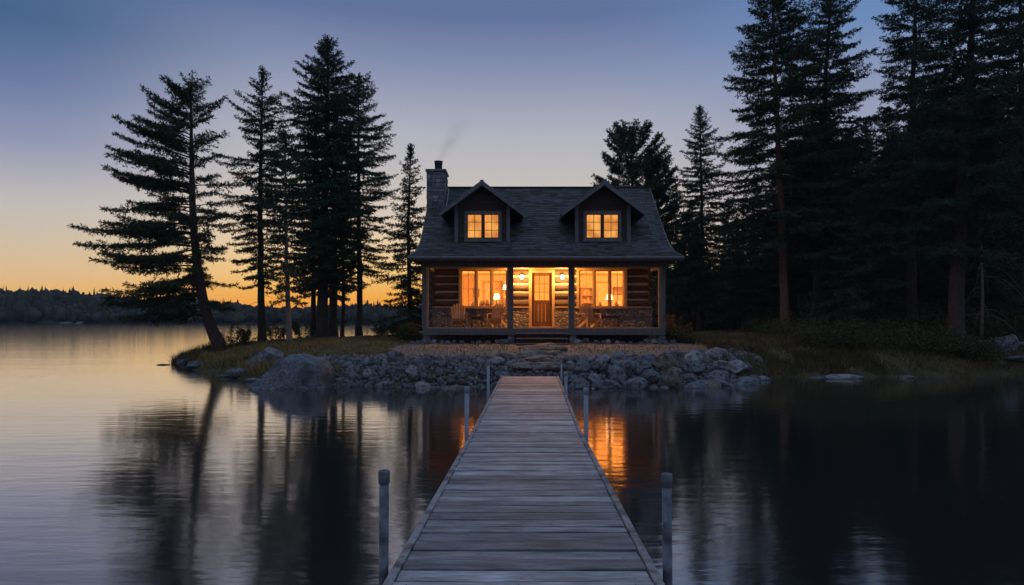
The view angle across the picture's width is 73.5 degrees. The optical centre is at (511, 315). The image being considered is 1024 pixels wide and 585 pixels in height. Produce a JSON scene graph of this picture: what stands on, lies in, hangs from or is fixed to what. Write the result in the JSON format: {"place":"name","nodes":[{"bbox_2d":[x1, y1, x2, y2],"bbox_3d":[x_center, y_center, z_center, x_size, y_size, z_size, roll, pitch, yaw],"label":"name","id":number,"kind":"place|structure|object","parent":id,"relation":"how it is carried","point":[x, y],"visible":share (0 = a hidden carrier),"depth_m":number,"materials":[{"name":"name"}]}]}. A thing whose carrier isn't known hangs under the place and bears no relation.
{"place":"outdoors","nodes":[
{"label":"outdoors","id":0,"kind":"place"},
{"bbox_2d":[168,340,211,366],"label":"shore grass","id":1,"kind":"structure","parent":0,"point":[175,358],"depth_m":30.54,"materials":[{"name":"plant"}]},
{"bbox_2d":[0,301,407,323],"bbox_3d":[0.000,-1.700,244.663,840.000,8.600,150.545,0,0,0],"label":"hills","id":2,"kind":"structure","parent":0,"point":[43,320],"depth_m":182.95,"materials":[{"name":"plant"}]},
{"bbox_2d":[0,286,421,323],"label":"wood","id":3,"kind":"object","parent":2,"relation":"on","point":[32,305],"visible":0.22,"depth_m":185.21,"materials":[{"name":"plant"}]},
{"bbox_2d":[0,324,1023,584],"bbox_3d":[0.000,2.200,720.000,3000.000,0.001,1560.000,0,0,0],"label":"lake water","id":4,"kind":"structure","parent":0,"point":[126,458],"depth_m":9.78,"materials":[{"name":"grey liquid"}]},
{"bbox_2d":[378,469,389,584],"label":"dock post","id":5,"kind":"object","parent":4,"relation":"in","point":[383,478],"visible":1,"depth_m":4.57,"materials":[{"name":"wood"}]},
{"bbox_2d":[464,387,469,441],"bbox_3d":[-0.675,2.333,10.250,0.082,2.534,0.082,0,0,0],"label":"dock post","id":6,"kind":"object","parent":4,"relation":"in","point":[466,390],"visible":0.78,"depth_m":10.22,"materials":[{"name":"wood"}]},
{"bbox_2d":[486,361,489,401],"bbox_3d":[-0.530,2.308,15.300,0.078,2.584,0.078,0,0,0],"label":"dock post","id":7,"kind":"object","parent":4,"relation":"in","point":[488,378],"visible":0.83,"depth_m":15.27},
{"bbox_2d":[564,372,567,396],"bbox_3d":[1.245,2.448,15.800,0.087,2.304,0.087,0,0,0],"label":"dock post","id":8,"kind":"object","parent":4,"relation":"in","point":[566,382],"visible":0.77,"depth_m":15.77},
{"bbox_2d":[383,376,664,584],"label":"dock","id":9,"kind":"object","parent":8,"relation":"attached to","point":[525,494],"visible":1,"depth_m":5.81,"materials":[{"name":"grey wood"}]},
{"bbox_2d":[583,388,588,441],"bbox_3d":[1.102,2.341,10.200,0.082,2.519,0.082,0,0,0],"label":"dock post","id":10,"kind":"object","parent":4,"relation":"in","point":[585,391],"visible":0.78,"depth_m":10.17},
{"bbox_2d":[661,473,672,584],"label":"dock post","id":11,"kind":"object","parent":4,"relation":"in","point":[666,482],"visible":1,"depth_m":4.57,"materials":[{"name":"wood"}]},
{"bbox_2d":[0,0,1023,307],"label":"sky","id":12,"kind":"structure","parent":0,"point":[498,92],"materials":[{"name":"blue"}]},
{"bbox_2d":[580,287,591,305],"bbox_3d":[3.675,-0.420,33.325,0.650,1.860,0.450,0,0,0],"label":"window pane","id":13,"kind":"structure","parent":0,"point":[583,296],"depth_m":33.14,"materials":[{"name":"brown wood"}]},
{"bbox_2d":[183,301,1023,386],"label":"ground","id":14,"kind":"structure","parent":0,"point":[919,373],"depth_m":24.94,"materials":[{"name":"soil"}]},
{"bbox_2d":[66,70,254,352],"bbox_3d":[-15.365,-4.306,29.967,7.486,12.747,5.672,0,0,32],"label":"pine tree","id":15,"kind":"object","parent":14,"relation":"on","point":[168,207],"visible":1,"depth_m":29.70,"materials":[{"name":"green plant"}]},
{"bbox_2d":[221,323,245,346],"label":"shrub","id":16,"kind":"object","parent":14,"relation":"on","point":[234,338],"visible":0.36,"depth_m":31.46,"materials":[{"name":"green plant"}]},
{"bbox_2d":[226,368,246,377],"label":"rock","id":17,"kind":"object","parent":14,"relation":"on","point":[232,373],"visible":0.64,"depth_m":24.05,"materials":[{"name":"stone"}]},
{"bbox_2d":[226,324,257,346],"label":"shrub","id":18,"kind":"object","parent":14,"relation":"on","point":[243,338],"visible":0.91,"depth_m":30.58,"materials":[{"name":"green plant"}]},
{"bbox_2d":[211,65,303,340],"bbox_3d":[-12.112,-5.209,33.069,4.040,13.788,4.270,0,0,21],"label":"spruce tree","id":19,"kind":"object","parent":14,"relation":"on","point":[261,104],"visible":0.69,"depth_m":32.73,"materials":[{"name":"green plant"}]},
{"bbox_2d":[248,347,283,367],"bbox_3d":[-8.791,1.760,24.710,1.338,1.095,1.180,-30,8,-15],"label":"boulder","id":20,"kind":"object","parent":14,"relation":"on","point":[270,353],"visible":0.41,"depth_m":24.29,"materials":[{"name":"stone"}]},
{"bbox_2d":[260,320,285,341],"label":"shrub","id":21,"kind":"object","parent":14,"relation":"on","point":[281,333],"visible":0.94,"depth_m":30.83,"materials":[{"name":"green plant"}]},
{"bbox_2d":[249,127,324,344],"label":"spruce tree","id":22,"kind":"object","parent":14,"relation":"on","point":[267,224],"visible":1,"depth_m":28.21,"materials":[{"name":"green plant"}]},
{"bbox_2d":[247,353,335,388],"bbox_3d":[-6.672,2.451,21.241,2.737,2.570,1.656,0,0,-11],"label":"boulder","id":23,"kind":"object","parent":14,"relation":"on","point":[300,371],"visible":0.5,"depth_m":20.59,"materials":[{"name":"stone"}]},
{"bbox_2d":[292,319,315,338],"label":"shrub","id":24,"kind":"object","parent":14,"relation":"on","point":[295,327],"visible":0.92,"depth_m":32.88,"materials":[{"name":"green plant"}]},
{"bbox_2d":[279,113,329,336],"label":"spruce tree","id":25,"kind":"object","parent":14,"relation":"on","point":[313,309],"visible":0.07,"depth_m":38.87,"materials":[{"name":"green plant"}]},
{"bbox_2d":[265,33,379,338],"bbox_3d":[-8.916,-5.806,32.001,4.784,14.675,5.081,0,0,23],"label":"spruce tree","id":26,"kind":"object","parent":14,"relation":"on","point":[326,149],"visible":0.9,"depth_m":31.55,"materials":[{"name":"green plant"}]},
{"bbox_2d":[306,139,369,336],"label":"spruce tree","id":27,"kind":"object","parent":14,"relation":"on","point":[332,322],"visible":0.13,"depth_m":36.77,"materials":[{"name":"green plant"}]},
{"bbox_2d":[328,163,370,335],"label":"spruce tree","id":28,"kind":"object","parent":14,"relation":"on","point":[342,326],"visible":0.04,"depth_m":40.94,"materials":[{"name":"green plant"}]},
{"bbox_2d":[316,71,400,335],"bbox_3d":[-8.482,-5.965,37.973,4.667,15.122,4.812,0,0,0],"label":"spruce tree","id":29,"kind":"object","parent":14,"relation":"on","point":[375,195],"visible":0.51,"depth_m":37.85,"materials":[{"name":"green plant"}]},
{"bbox_2d":[386,366,404,375],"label":"rock","id":30,"kind":"object","parent":14,"relation":"on","point":[393,370],"visible":0.83,"depth_m":21.32,"materials":[{"name":"stone"}]},
{"bbox_2d":[387,350,404,361],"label":"rock","id":31,"kind":"object","parent":14,"relation":"on","point":[395,355],"visible":0.76,"depth_m":22.16,"materials":[{"name":"stone"}]},
{"bbox_2d":[370,143,426,333],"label":"spruce tree","id":32,"kind":"object","parent":14,"relation":"on","point":[407,237],"visible":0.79,"depth_m":30.79,"materials":[{"name":"green plant"}]},
{"bbox_2d":[394,319,421,340],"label":"shrub","id":33,"kind":"object","parent":14,"relation":"on","point":[408,332],"visible":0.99,"depth_m":28.75,"materials":[{"name":"green plant"}]},
{"bbox_2d":[508,362,535,369],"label":"stepping stone","id":34,"kind":"object","parent":14,"relation":"on","point":[524,365],"visible":0.88,"depth_m":21.55,"materials":[{"name":"stone"}]},
{"bbox_2d":[517,350,548,356],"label":"stepping stone","id":35,"kind":"object","parent":14,"relation":"on","point":[528,353],"visible":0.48,"depth_m":23.11,"materials":[{"name":"stone"}]},
{"bbox_2d":[521,355,552,361],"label":"stepping stone","id":36,"kind":"object","parent":14,"relation":"on","point":[544,358],"visible":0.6,"depth_m":22.16,"materials":[{"name":"stone"}]},
{"bbox_2d":[310,344,770,387],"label":"rocks","id":37,"kind":"object","parent":14,"relation":"on","point":[602,374],"visible":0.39,"depth_m":21.82,"materials":[{"name":"stone"}]},
{"bbox_2d":[408,160,683,344],"bbox_3d":[1.290,-2.579,31.001,10.556,8.359,10.197,0,0,0],"label":"log cabin","id":38,"kind":"object","parent":14,"relation":"on","point":[544,254],"visible":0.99,"depth_m":27.93,"materials":[{"name":"wood logs"},{"name":"asphalt shingle"},{"name":"stone"}]},
{"bbox_2d":[451,304,466,326],"bbox_3d":[-2.188,0.037,28.120,0.820,1.049,1.000,0,0,-9],"label":"adirondack chair","id":39,"kind":"object","parent":38,"relation":"on","point":[457,312],"visible":0.96,"depth_m":28.30,"materials":[{"name":"brown wood"}]},
{"bbox_2d":[458,268,506,308],"bbox_3d":[-1.184,-1.153,29.040,2.223,1.737,0.400,0,0,0],"label":"window","id":40,"kind":"structure","parent":38,"relation":"in","point":[475,270],"depth_m":29.00,"materials":[{"name":"brown wood"}]},
{"bbox_2d":[486,304,506,326],"bbox_3d":[-0.620,0.037,28.119,0.820,1.049,1.000,0,0,14],"label":"adirondack chair","id":41,"kind":"object","parent":38,"relation":"on","point":[497,316],"visible":0.97,"depth_m":28.28,"materials":[{"name":"brown wood"}]},
{"bbox_2d":[532,273,551,326],"bbox_3d":[1.265,-0.662,29.042,0.848,2.279,0.117,0,0,0],"label":"door","id":42,"kind":"structure","parent":38,"relation":"in","point":[538,306],"depth_m":29.05,"materials":[{"name":"brown wood"}]},
{"bbox_2d":[578,304,601,326],"bbox_3d":[3.178,0.037,28.119,0.820,1.049,1.000,0,0,-20],"label":"adirondack chair","id":43,"kind":"object","parent":38,"relation":"on","point":[586,318],"visible":0.98,"depth_m":28.24,"materials":[{"name":"brown wood"}]},
{"bbox_2d":[576,268,628,308],"bbox_3d":[3.802,-1.153,29.040,2.207,1.737,0.400,0,0,0],"label":"window","id":44,"kind":"structure","parent":38,"relation":"in","point":[593,270],"depth_m":29.00,"materials":[{"name":"brown wood"}]},
{"bbox_2d":[535,362,567,371],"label":"stepping stone","id":45,"kind":"object","parent":14,"relation":"on","point":[552,366],"visible":0.74,"depth_m":21.41,"materials":[{"name":"stone"}]},
{"bbox_2d":[568,378,589,388],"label":"rock","id":46,"kind":"object","parent":14,"relation":"on","point":[580,383],"visible":0.6,"depth_m":20.64,"materials":[{"name":"stone"}]},
{"bbox_2d":[570,360,590,373],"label":"rock","id":47,"kind":"object","parent":14,"relation":"on","point":[581,366],"visible":0.86,"depth_m":21.40,"materials":[{"name":"stone"}]},
{"bbox_2d":[590,357,606,371],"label":"rock","id":48,"kind":"object","parent":14,"relation":"on","point":[599,364],"visible":0.81,"depth_m":21.32,"materials":[{"name":"stone"}]},
{"bbox_2d":[176,328,1023,376],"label":"grass","id":49,"kind":"structure","parent":14,"relation":"on","point":[227,359],"depth_m":25.96,"materials":[{"name":"plant"}]},
{"bbox_2d":[590,379,618,388],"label":"rock","id":50,"kind":"object","parent":14,"relation":"on","point":[606,384],"visible":0.64,"depth_m":20.58,"materials":[{"name":"stone"}]},
{"bbox_2d":[605,365,626,383],"bbox_3d":[3.231,1.830,21.268,0.664,0.594,0.691,0,0,23],"label":"rock","id":51,"kind":"object","parent":14,"relation":"on","point":[617,373],"visible":0.88,"depth_m":21.02,"materials":[{"name":"stone"}]},
{"bbox_2d":[610,351,634,365],"bbox_3d":[3.526,1.495,22.093,0.884,0.636,0.814,4,5,16],"label":"rock","id":52,"kind":"object","parent":14,"relation":"on","point":[617,357],"visible":0.59,"depth_m":21.93,"materials":[{"name":"stone"}]},
{"bbox_2d":[619,360,642,375],"bbox_3d":[3.750,1.687,21.544,0.762,0.641,0.794,1,5,2],"label":"rock","id":53,"kind":"object","parent":14,"relation":"on","point":[632,368],"visible":0.84,"depth_m":21.21,"materials":[{"name":"stone"}]},
{"bbox_2d":[590,119,679,240],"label":"pine tree","id":54,"kind":"object","parent":14,"relation":"on","point":[632,144],"visible":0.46,"depth_m":42.98,"materials":[{"name":"green plant"}]},
{"bbox_2d":[622,377,647,388],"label":"rock","id":55,"kind":"object","parent":14,"relation":"on","point":[636,383],"visible":0.61,"depth_m":20.60,"materials":[{"name":"stone"}]},
{"bbox_2d":[635,354,656,363],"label":"rock","id":56,"kind":"object","parent":14,"relation":"on","point":[651,359],"visible":0.55,"depth_m":21.89,"materials":[{"name":"stone"}]},
{"bbox_2d":[641,369,660,381],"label":"rock","id":57,"kind":"object","parent":14,"relation":"on","point":[650,375],"visible":0.88,"depth_m":21.09,"materials":[{"name":"stone"}]},
{"bbox_2d":[635,148,686,326],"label":"pine tree","id":58,"kind":"object","parent":14,"relation":"on","point":[670,196],"visible":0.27,"depth_m":45.45,"materials":[{"name":"green plant"}]},
{"bbox_2d":[652,264,678,303],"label":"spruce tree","id":59,"kind":"object","parent":14,"relation":"on","point":[667,285],"visible":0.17,"depth_m":53.96,"materials":[{"name":"green plant"}]},
{"bbox_2d":[655,350,678,368],"bbox_3d":[4.947,1.494,22.014,0.742,0.765,0.839,-19,4,-24],"label":"rock","id":60,"kind":"object","parent":14,"relation":"on","point":[666,359],"visible":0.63,"depth_m":21.70,"materials":[{"name":"stone"}]},
{"bbox_2d":[664,367,682,387],"bbox_3d":[4.983,1.963,21.166,0.588,0.747,0.820,0,0,14],"label":"rock","id":61,"kind":"object","parent":14,"relation":"on","point":[673,377],"visible":0.89,"depth_m":20.85,"materials":[{"name":"stone"}]},
{"bbox_2d":[665,314,692,340],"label":"shrub","id":62,"kind":"object","parent":14,"relation":"on","point":[672,325],"visible":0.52,"depth_m":27.96,"materials":[{"name":"green plant"}]},
{"bbox_2d":[667,324,698,343],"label":"shrub","id":63,"kind":"object","parent":14,"relation":"on","point":[680,335],"visible":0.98,"depth_m":27.22,"materials":[{"name":"green plant"}]},
{"bbox_2d":[667,208,708,318],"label":"spruce tree","id":64,"kind":"object","parent":14,"relation":"on","point":[677,275],"visible":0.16,"depth_m":45.15,"materials":[{"name":"green plant"}]},
{"bbox_2d":[684,350,703,361],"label":"rock","id":65,"kind":"object","parent":14,"relation":"on","point":[692,356],"visible":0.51,"depth_m":22.53,"materials":[{"name":"stone"}]},
{"bbox_2d":[687,361,704,373],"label":"rock","id":66,"kind":"object","parent":14,"relation":"on","point":[696,367],"visible":0.83,"depth_m":21.98,"materials":[{"name":"stone"}]},
{"bbox_2d":[654,104,747,330],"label":"spruce tree","id":67,"kind":"object","parent":14,"relation":"on","point":[699,302],"visible":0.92,"depth_m":40.73,"materials":[{"name":"green plant"}]},
{"bbox_2d":[705,351,722,360],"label":"rock","id":68,"kind":"object","parent":14,"relation":"on","point":[716,355],"visible":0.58,"depth_m":23.07,"materials":[{"name":"stone"}]},
{"bbox_2d":[695,379,733,385],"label":"rock","id":69,"kind":"object","parent":14,"relation":"on","point":[721,382],"visible":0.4,"depth_m":21.27,"materials":[{"name":"stone"}]},
{"bbox_2d":[706,370,727,380],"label":"rock","id":70,"kind":"object","parent":14,"relation":"on","point":[717,374],"visible":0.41,"depth_m":21.66,"materials":[{"name":"stone"}]},
{"bbox_2d":[711,360,730,370],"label":"rock","id":71,"kind":"object","parent":14,"relation":"on","point":[721,365],"visible":0.71,"depth_m":22.40,"materials":[{"name":"stone"}]},
{"bbox_2d":[710,200,735,289],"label":"spruce tree","id":72,"kind":"object","parent":14,"relation":"on","point":[720,251],"visible":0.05,"depth_m":55.82,"materials":[{"name":"green plant"}]},
{"bbox_2d":[716,222,749,328],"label":"spruce tree","id":73,"kind":"object","parent":14,"relation":"on","point":[736,325],"visible":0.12,"depth_m":43.94,"materials":[{"name":"green plant"}]},
{"bbox_2d":[728,360,747,373],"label":"rock","id":74,"kind":"object","parent":14,"relation":"on","point":[740,365],"visible":0.74,"depth_m":22.58,"materials":[{"name":"stone"}]},
{"bbox_2d":[704,204,779,330],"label":"spruce tree","id":75,"kind":"object","parent":14,"relation":"on","point":[743,289],"visible":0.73,"depth_m":37.63,"materials":[{"name":"green plant"}]},
{"bbox_2d":[729,376,761,384],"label":"rock","id":76,"kind":"object","parent":14,"relation":"on","point":[746,380],"visible":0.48,"depth_m":21.83,"materials":[{"name":"stone"}]},
{"bbox_2d":[725,185,791,320],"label":"spruce tree","id":77,"kind":"object","parent":14,"relation":"on","point":[765,287],"visible":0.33,"depth_m":38.04,"materials":[{"name":"green plant"}]},
{"bbox_2d":[738,312,778,331],"bbox_3d":[13.077,0.333,35.981,2.604,1.170,2.484,0,0,0],"label":"bush","id":78,"kind":"object","parent":14,"relation":"on","point":[754,322],"visible":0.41,"depth_m":35.86,"materials":[{"name":"green plant"}]},
{"bbox_2d":[751,183,802,311],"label":"spruce tree","id":79,"kind":"object","parent":14,"relation":"on","point":[777,294],"visible":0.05,"depth_m":46.54,"materials":[{"name":"green plant"}]},
{"bbox_2d":[738,307,817,338],"bbox_3d":[11.607,0.277,29.365,3.420,1.571,3.612,0,0,-33],"label":"bush","id":80,"kind":"object","parent":14,"relation":"on","point":[774,329],"visible":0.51,"depth_m":29.16,"materials":[{"name":"green plant"}]},
{"bbox_2d":[707,0,864,328],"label":"pine tree","id":81,"kind":"object","parent":14,"relation":"on","point":[756,153],"visible":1,"depth_m":31.41,"materials":[{"name":"green plant"}]},
{"bbox_2d":[765,154,813,317],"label":"spruce tree","id":82,"kind":"object","parent":14,"relation":"on","point":[793,288],"visible":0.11,"depth_m":40.78,"materials":[{"name":"green plant"}]},
{"bbox_2d":[766,0,889,330],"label":"spruce tree","id":83,"kind":"object","parent":14,"relation":"on","point":[830,9],"visible":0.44,"depth_m":33.30,"materials":[{"name":"green plant"}]},
{"bbox_2d":[776,311,880,348],"bbox_3d":[12.063,0.546,26.336,3.258,1.462,3.683,0,0,-41],"label":"bush","id":84,"kind":"object","parent":14,"relation":"on","point":[814,334],"visible":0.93,"depth_m":26.08,"materials":[{"name":"green plant"}]},
{"bbox_2d":[651,266,1010,328],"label":"undergrowth","id":85,"kind":"object","parent":14,"relation":"on","point":[803,309],"visible":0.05,"depth_m":45.78,"materials":[{"name":"green plant"}]},
{"bbox_2d":[784,109,884,318],"bbox_3d":[17.855,-5.346,39.079,5.144,12.961,5.464,0,0,-13],"label":"spruce tree","id":86,"kind":"object","parent":14,"relation":"on","point":[827,278],"visible":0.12,"depth_m":38.62,"materials":[{"name":"green plant"}]},
{"bbox_2d":[824,374,865,378],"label":"rock","id":87,"kind":"object","parent":14,"relation":"on","point":[840,376],"visible":0.64,"depth_m":23.74,"materials":[{"name":"stone"}]},
{"bbox_2d":[690,329,1023,377],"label":"bank grass","id":88,"kind":"structure","parent":14,"relation":"on","point":[722,341],"depth_m":25.17,"materials":[{"name":"plant"}]},
{"bbox_2d":[824,132,896,311],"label":"spruce tree","id":89,"kind":"object","parent":14,"relation":"on","point":[858,168],"visible":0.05,"depth_m":43.91,"materials":[{"name":"green plant"}]},
{"bbox_2d":[814,314,918,348],"bbox_3d":[13.542,0.628,26.305,3.512,1.395,3.490,0,0,-39],"label":"bush","id":90,"kind":"object","parent":14,"relation":"on","point":[876,337],"visible":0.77,"depth_m":25.84,"materials":[{"name":"green plant"}]},
{"bbox_2d":[805,188,931,334],"bbox_3d":[14.889,-1.982,29.481,5.118,7.060,4.496,0,0,0],"label":"spruce tree","id":91,"kind":"object","parent":14,"relation":"on","point":[861,306],"visible":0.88,"depth_m":29.14,"materials":[{"name":"green plant"}]},
{"bbox_2d":[850,126,891,242],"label":"spruce tree","id":92,"kind":"object","parent":14,"relation":"on","point":[867,147],"visible":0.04,"depth_m":61.30,"materials":[{"name":"green plant"}]},
{"bbox_2d":[864,112,902,279],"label":"spruce tree","id":93,"kind":"object","parent":14,"relation":"on","point":[881,146],"visible":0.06,"depth_m":56.23,"materials":[{"name":"green plant"}]},
{"bbox_2d":[859,312,927,338],"bbox_3d":[15.505,0.469,28.379,2.783,1.222,2.449,0,0,21],"label":"bush","id":94,"kind":"object","parent":14,"relation":"on","point":[894,324],"visible":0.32,"depth_m":27.83,"materials":[{"name":"green plant"}]},
{"bbox_2d":[849,144,943,323],"bbox_3d":[20.632,-3.978,36.935,4.763,10.609,6.756,0,0,25],"label":"spruce tree","id":95,"kind":"object","parent":14,"relation":"on","point":[889,268],"visible":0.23,"depth_m":36.63,"materials":[{"name":"green plant"}]},
{"bbox_2d":[841,0,974,322],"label":"spruce tree","id":96,"kind":"object","parent":14,"relation":"on","point":[913,8],"visible":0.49,"depth_m":30.85,"materials":[{"name":"green plant"}]},
{"bbox_2d":[869,192,949,325],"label":"spruce tree","id":97,"kind":"object","parent":14,"relation":"on","point":[931,285],"visible":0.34,"depth_m":32.86,"materials":[{"name":"green plant"}]},
{"bbox_2d":[886,313,980,352],"bbox_3d":[15.860,0.555,25.924,3.213,1.683,3.566,0,0,35],"label":"bush","id":98,"kind":"object","parent":14,"relation":"on","point":[931,342],"visible":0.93,"depth_m":25.40,"materials":[{"name":"green plant"}]},
{"bbox_2d":[899,99,976,323],"bbox_3d":[24.452,-5.744,39.637,4.985,13.930,4.684,0,0,-34],"label":"spruce tree","id":99,"kind":"object","parent":14,"relation":"on","point":[940,296],"visible":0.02,"depth_m":39.13,"materials":[{"name":"green plant"}]},
{"bbox_2d":[908,307,968,337],"bbox_3d":[17.655,0.339,29.041,2.698,1.444,2.860,0,0,0],"label":"bush","id":100,"kind":"object","parent":14,"relation":"on","point":[931,322],"visible":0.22,"depth_m":28.66,"materials":[{"name":"green plant"}]},
{"bbox_2d":[862,0,1023,344],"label":"spruce tree","id":101,"kind":"object","parent":14,"relation":"on","point":[967,136],"visible":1,"depth_m":26.10,"materials":[{"name":"green plant"}]},
{"bbox_2d":[921,76,1023,320],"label":"spruce tree","id":102,"kind":"object","parent":14,"relation":"on","point":[971,280],"visible":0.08,"depth_m":37.82,"materials":[{"name":"green plant"}]},
{"bbox_2d":[939,181,1023,333],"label":"spruce tree","id":103,"kind":"object","parent":14,"relation":"on","point":[1006,306],"visible":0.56,"depth_m":29.69,"materials":[{"name":"green plant"}]},
{"bbox_2d":[943,323,1021,359],"bbox_3d":[17.297,0.975,25.919,3.217,1.365,2.680,0,0,-24],"label":"bush","id":104,"kind":"object","parent":14,"relation":"on","point":[986,349],"visible":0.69,"depth_m":25.43,"materials":[{"name":"green plant"}]},
{"bbox_2d":[942,0,1023,319],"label":"spruce tree","id":105,"kind":"object","parent":14,"relation":"on","point":[1011,111],"visible":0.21,"depth_m":30.79,"materials":[{"name":"green plant"}]},
{"bbox_2d":[945,217,1023,340],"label":"tree","id":106,"kind":"object","parent":14,"relation":"on","point":[982,309],"visible":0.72,"depth_m":27.55,"materials":[{"name":"plant"}]},
{"bbox_2d":[965,309,1023,339],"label":"bush","id":107,"kind":"object","parent":14,"relation":"on","point":[997,329],"visible":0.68,"depth_m":28.00,"materials":[{"name":"green plant"}]},
{"bbox_2d":[989,334,1019,352],"bbox_3d":[19.276,1.206,26.945,1.035,0.944,0.925,0,0,-11],"label":"rock","id":108,"kind":"object","parent":14,"relation":"on","point":[1012,338],"visible":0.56,"depth_m":26.60,"materials":[{"name":"stone"}]},
{"bbox_2d":[991,307,1023,339],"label":"bush","id":109,"kind":"object","parent":14,"relation":"on","point":[1021,325],"visible":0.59,"depth_m":28.10,"materials":[{"name":"green plant"}]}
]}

